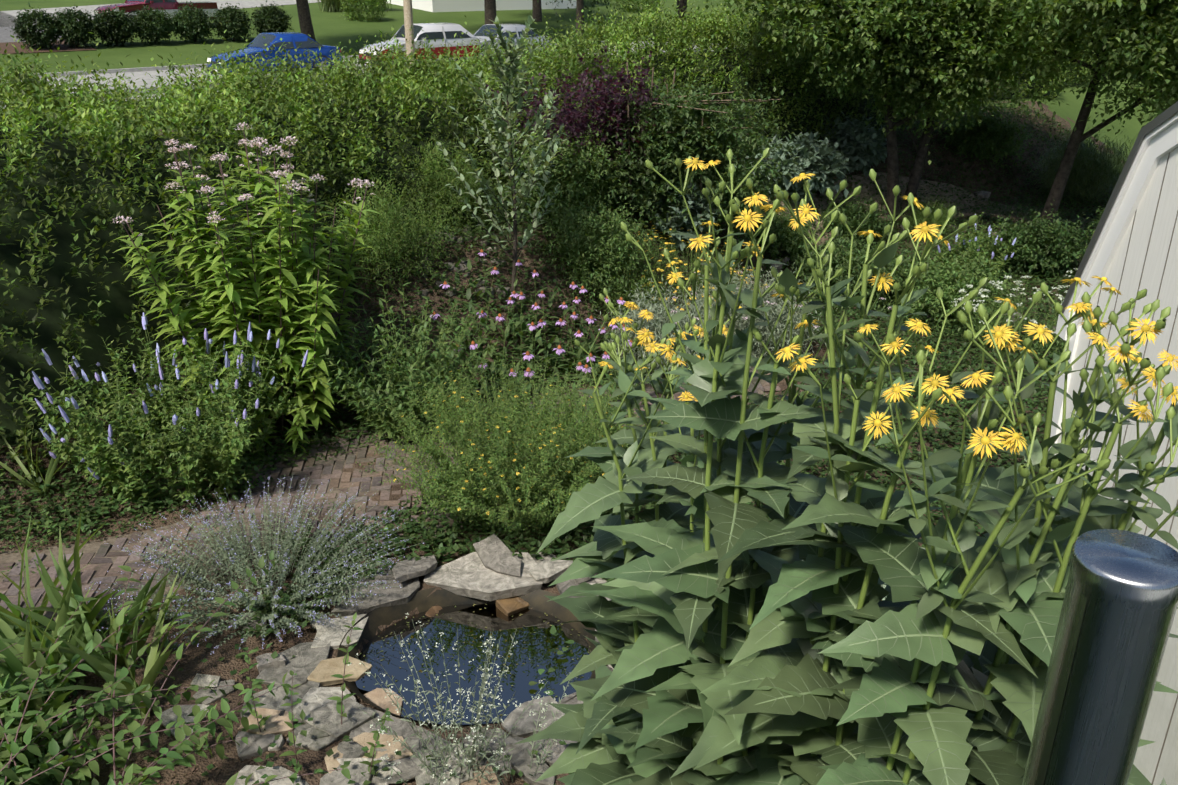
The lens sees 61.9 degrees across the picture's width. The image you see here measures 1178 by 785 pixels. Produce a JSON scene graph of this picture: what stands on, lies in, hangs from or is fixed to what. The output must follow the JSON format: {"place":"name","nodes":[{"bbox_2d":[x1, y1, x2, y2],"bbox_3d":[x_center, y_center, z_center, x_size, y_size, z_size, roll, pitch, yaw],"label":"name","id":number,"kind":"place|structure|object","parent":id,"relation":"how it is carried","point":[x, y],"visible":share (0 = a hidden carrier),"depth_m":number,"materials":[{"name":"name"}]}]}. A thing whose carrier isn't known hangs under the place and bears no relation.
{"place":"outdoors","nodes":[
{"label":"outdoors","id":0,"kind":"place"},
{"bbox_2d":[0,0,320,42],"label":"driveway","id":1,"kind":"structure","parent":0,"point":[6,23],"depth_m":51.88,"materials":[{"name":"concrete"}]},
{"bbox_2d":[12,41,695,91],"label":"street","id":2,"kind":"structure","parent":0,"point":[147,78],"depth_m":33.57,"materials":[{"name":"grey asphalt"}]},
{"bbox_2d":[206,32,341,75],"bbox_3d":[-10.670,-11.462,33.413,4.340,1.466,1.900,-20,30,-38],"label":"blue sedan car","id":3,"kind":"object","parent":2,"relation":"on","point":[294,39],"visible":0.44,"depth_m":32.92,"materials":[{"name":"blue paint"}]},
{"bbox_2d":[0,24,749,101],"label":"street kerbs","id":4,"kind":"structure","parent":2,"relation":"on","point":[136,69],"depth_m":35.21,"materials":[{"name":"concrete"}]},
{"bbox_2d":[358,23,479,63],"bbox_3d":[-6.350,-13.062,37.028,4.590,1.586,1.940,-20,30,-38],"label":"station wagon","id":5,"kind":"object","parent":2,"relation":"on","point":[441,31],"visible":0.38,"depth_m":36.60,"materials":[{"name":"white paint"}]},
{"bbox_2d":[473,24,553,59],"bbox_3d":[-3.648,-13.973,39.327,4.590,1.466,1.940,-20,30,-38],"label":"silver sedan","id":6,"kind":"object","parent":2,"relation":"on","point":[517,29],"visible":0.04,"depth_m":38.86,"materials":[{"name":"grey paint"}]},
{"bbox_2d":[4,50,713,106],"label":"sidewalk","id":7,"kind":"structure","parent":0,"point":[211,93],"depth_m":28.47,"materials":[{"name":"concrete"}]},
{"bbox_2d":[0,367,780,628],"bbox_3d":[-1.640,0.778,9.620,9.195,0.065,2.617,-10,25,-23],"label":"brick path","id":8,"kind":"structure","parent":0,"point":[301,469],"depth_m":8.97,"materials":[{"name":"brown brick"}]},
{"bbox_2d":[425,596,529,616],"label":"stones","id":9,"kind":"object","parent":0,"point":[509,606],"visible":0.06,"depth_m":7.72,"materials":[{"name":"beige stone"}]},
{"bbox_2d":[0,101,1123,784],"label":"garden soil","id":10,"kind":"structure","parent":0,"point":[192,665],"depth_m":10.40,"materials":[{"name":"brown soil"}]},
{"bbox_2d":[0,419,199,747],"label":"iris plant","id":11,"kind":"object","parent":10,"relation":"on","point":[65,604],"visible":0.71,"depth_m":6.65,"materials":[{"name":"green plant"}]},
{"bbox_2d":[17,312,307,506],"bbox_3d":[-3.944,0.082,9.216,2.450,1.665,2.155,1,23,1],"label":"blue-flowered plant","id":12,"kind":"object","parent":10,"relation":"on","point":[227,436],"visible":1,"depth_m":8.95,"materials":[{"name":"green plant"}]},
{"bbox_2d":[0,550,349,784],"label":"leafy plants","id":13,"kind":"object","parent":10,"relation":"on","point":[13,744],"visible":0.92,"depth_m":5.89,"materials":[{"name":"green plant"}]},
{"bbox_2d":[110,122,381,455],"bbox_3d":[-3.420,-1.063,10.068,2.526,3.108,2.314,1,23,1],"label":"joe pye weed","id":14,"kind":"object","parent":10,"relation":"on","point":[289,319],"visible":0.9,"depth_m":9.83,"materials":[{"name":"green plant"}]},
{"bbox_2d":[85,475,423,654],"bbox_3d":[-2.592,1.153,7.763,2.565,0.826,2.508,1,23,1],"label":"catmint plant","id":15,"kind":"object","parent":10,"relation":"on","point":[282,565],"visible":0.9,"depth_m":7.70,"materials":[{"name":"green plant"}]},
{"bbox_2d":[238,613,392,774],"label":"plant sprigs","id":16,"kind":"object","parent":10,"relation":"on","point":[340,709],"visible":0.94,"depth_m":6.11,"materials":[{"name":"green plant"}]},
{"bbox_2d":[1,407,662,784],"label":"ground cover plants","id":17,"kind":"object","parent":10,"relation":"on","point":[85,523],"visible":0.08,"depth_m":8.40,"materials":[{"name":"green plant"}]},
{"bbox_2d":[238,656,499,784],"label":"stones","id":18,"kind":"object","parent":10,"relation":"on","point":[323,671],"depth_m":6.38,"materials":[{"name":"beige stone"}]},
{"bbox_2d":[157,534,613,784],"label":"flagstones","id":19,"kind":"object","parent":10,"relation":"on","point":[491,568],"visible":0.42,"depth_m":6.59,"materials":[{"name":"grey stone"}]},
{"bbox_2d":[355,603,592,724],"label":"pond water","id":20,"kind":"structure","parent":19,"relation":"in","point":[539,649],"depth_m":7.21,"materials":[{"name":"blue liquid"}]},
{"bbox_2d":[358,604,588,723],"bbox_3d":[-0.832,1.962,7.160,1.767,0.001,1.470,1,23,1],"label":"pond surface debris","id":21,"kind":"object","parent":20,"relation":"on","point":[478,646],"visible":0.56,"depth_m":7.32,"materials":[{"name":"plant"}]},
{"bbox_2d":[529,625,573,694],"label":"floating leaves","id":22,"kind":"object","parent":20,"relation":"in","point":[553,630],"visible":0.96,"depth_m":7.19,"materials":[{"name":"green plant"}]},
{"bbox_2d":[301,282,504,442],"bbox_3d":[-1.951,-0.346,10.302,2.083,1.607,2.249,15,27,31],"label":"mound bush","id":23,"kind":"object","parent":10,"relation":"on","point":[368,402],"visible":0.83,"depth_m":10.13,"materials":[{"name":"green plant"}]},
{"bbox_2d":[348,613,576,784],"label":"plant","id":24,"kind":"object","parent":10,"relation":"on","point":[471,761],"visible":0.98,"depth_m":5.86,"materials":[{"name":"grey plant"}]},
{"bbox_2d":[337,587,595,728],"bbox_3d":[-0.833,2.106,7.225,1.955,0.580,1.622,1,23,1],"label":"pond liner","id":25,"kind":"object","parent":10,"relation":"on","point":[537,599],"visible":0.08,"depth_m":7.63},
{"bbox_2d":[432,15,568,316],"bbox_3d":[-0.930,-2.661,11.849,1.694,3.561,2.064,-7,24,-15],"label":"young tree","id":26,"kind":"object","parent":10,"relation":"on","point":[505,128],"visible":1,"depth_m":11.56,"materials":[{"name":"green plant"}]},
{"bbox_2d":[362,351,663,535],"bbox_3d":[-0.603,0.404,8.830,2.816,1.372,2.892,1,23,1],"label":"yellow-flowered bush","id":27,"kind":"object","parent":10,"relation":"on","point":[475,434],"visible":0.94,"depth_m":8.59,"materials":[{"name":"green plant"}]},
{"bbox_2d":[398,249,667,471],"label":"coneflower plants","id":28,"kind":"object","parent":10,"relation":"on","point":[529,328],"visible":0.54,"depth_m":11.74,"materials":[{"name":"green plant"}]},
{"bbox_2d":[468,46,678,203],"bbox_3d":[-0.232,-3.801,14.186,2.785,2.337,2.359,-11,25,-25],"label":"purple-leaved shrub","id":29,"kind":"object","parent":10,"relation":"on","point":[571,113],"visible":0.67,"depth_m":13.85,"materials":[{"name":"purple plant"}]},
{"bbox_2d":[0,100,1166,784],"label":"ground cover plants","id":30,"kind":"object","parent":10,"relation":"on","point":[1024,206],"visible":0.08,"depth_m":11.25,"materials":[{"name":"green plant"}]},
{"bbox_2d":[580,72,801,248],"bbox_3d":[1.431,-3.263,14.234,3.104,2.604,2.518,1,23,1],"label":"shrub","id":31,"kind":"object","parent":10,"relation":"on","point":[662,148],"visible":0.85,"depth_m":13.78,"materials":[{"name":"green plant"}]},
{"bbox_2d":[626,221,767,315],"bbox_3d":[1.435,-1.609,13.679,1.969,1.194,2.236,17,28,35],"label":"shrub","id":32,"kind":"object","parent":10,"relation":"on","point":[677,267],"visible":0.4,"depth_m":13.70,"materials":[{"name":"green plant"}]},
{"bbox_2d":[626,62,780,262],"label":"tomato trellis sticks","id":33,"kind":"object","parent":10,"relation":"on","point":[702,123],"visible":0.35,"depth_m":13.80,"materials":[{"name":"brown wood"}]},
{"bbox_2d":[312,100,1134,391],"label":"shrubs","id":34,"kind":"object","parent":10,"relation":"on","point":[855,145],"visible":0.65,"depth_m":13.72,"materials":[{"name":"green plant"}]},
{"bbox_2d":[416,190,1055,346],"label":"shrubs","id":35,"kind":"object","parent":10,"relation":"on","point":[984,195],"visible":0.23,"depth_m":12.86,"materials":[{"name":"plant"}]},
{"bbox_2d":[671,271,890,327],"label":"flowers","id":36,"kind":"object","parent":10,"relation":"on","point":[764,302],"visible":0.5,"depth_m":11.57,"materials":[{"name":"yellow plant"}]},
{"bbox_2d":[515,147,1177,784],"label":"cup plant","id":37,"kind":"object","parent":10,"relation":"on","point":[737,643],"visible":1,"depth_m":2.50,"materials":[{"name":"green plant"}]},
{"bbox_2d":[705,0,1120,222],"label":"garden tree","id":38,"kind":"object","parent":10,"relation":"on","point":[853,32],"visible":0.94,"depth_m":15.80,"materials":[{"name":"green plant"}]},
{"bbox_2d":[933,212,1018,280],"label":"anise hyssop plant","id":39,"kind":"object","parent":10,"relation":"on","point":[991,252],"visible":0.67,"depth_m":15.33,"materials":[{"name":"green plant"}]},
{"bbox_2d":[951,268,1077,359],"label":"mountain mint plant","id":40,"kind":"object","parent":10,"relation":"on","point":[1019,329],"visible":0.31,"depth_m":12.64,"materials":[{"name":"green plant"}]},
{"bbox_2d":[881,0,1177,231],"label":"garden tree","id":41,"kind":"object","parent":10,"relation":"on","point":[1155,22],"visible":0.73,"depth_m":14.79,"materials":[{"name":"green plant"}]},
{"bbox_2d":[0,0,1177,173],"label":"ground","id":42,"kind":"structure","parent":0,"point":[330,28],"depth_m":45.86,"materials":[{"name":"green plant"}]},
{"bbox_2d":[0,40,96,53],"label":"mulch bed","id":43,"kind":"object","parent":42,"relation":"on","point":[10,48],"visible":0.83,"depth_m":39.92,"materials":[{"name":"brown soil"}]},
{"bbox_2d":[94,0,217,25],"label":"maroon pickup truck","id":44,"kind":"object","parent":42,"relation":"on","point":[130,6],"visible":0.33,"depth_m":46.07,"materials":[{"name":"red paint"}]},
{"bbox_2d":[5,0,662,49],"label":"street shrubs","id":45,"kind":"object","parent":42,"relation":"on","point":[119,24],"visible":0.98,"depth_m":42.30,"materials":[{"name":"green plant"}]},
{"bbox_2d":[403,0,415,63],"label":"utility pole","id":46,"kind":"object","parent":42,"relation":"on","point":[408,14],"visible":0.48,"depth_m":33.91,"materials":[{"name":"brown wood"}]},
{"bbox_2d":[296,0,541,40],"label":"street trees","id":47,"kind":"object","parent":42,"relation":"on","point":[305,20],"visible":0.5,"depth_m":46.74,"materials":[{"name":"brown plant"}]},
{"bbox_2d":[384,0,576,11],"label":"house","id":48,"kind":"structure","parent":42,"relation":"on","point":[448,5],"depth_m":62.30,"materials":[{"name":"white paint"}]},
{"bbox_2d":[0,0,1157,487],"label":"privet hedge","id":49,"kind":"object","parent":42,"relation":"on","point":[66,200],"visible":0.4,"depth_m":11.92,"materials":[{"name":"green plant"}]},
{"bbox_2d":[532,0,686,51],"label":"dark trees","id":50,"kind":"object","parent":42,"relation":"on","point":[580,6],"visible":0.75,"depth_m":34.01,"materials":[{"name":"green plant"}]},
{"bbox_2d":[1022,529,1177,784],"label":"metal post","id":51,"kind":"object","parent":42,"relation":"on","point":[1118,609],"visible":1,"depth_m":1.36,"materials":[{"name":"silver metal"}]},
{"bbox_2d":[1049,101,1177,784],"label":"shed","id":52,"kind":"structure","parent":42,"relation":"on","point":[1131,251],"depth_m":5.38,"materials":[{"name":"beige wood"}]},
{"bbox_2d":[767,172,1094,248],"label":"garden path","id":53,"kind":"structure","parent":0,"point":[904,179],"depth_m":18.61,"materials":[{"name":"brown"}]}
]}

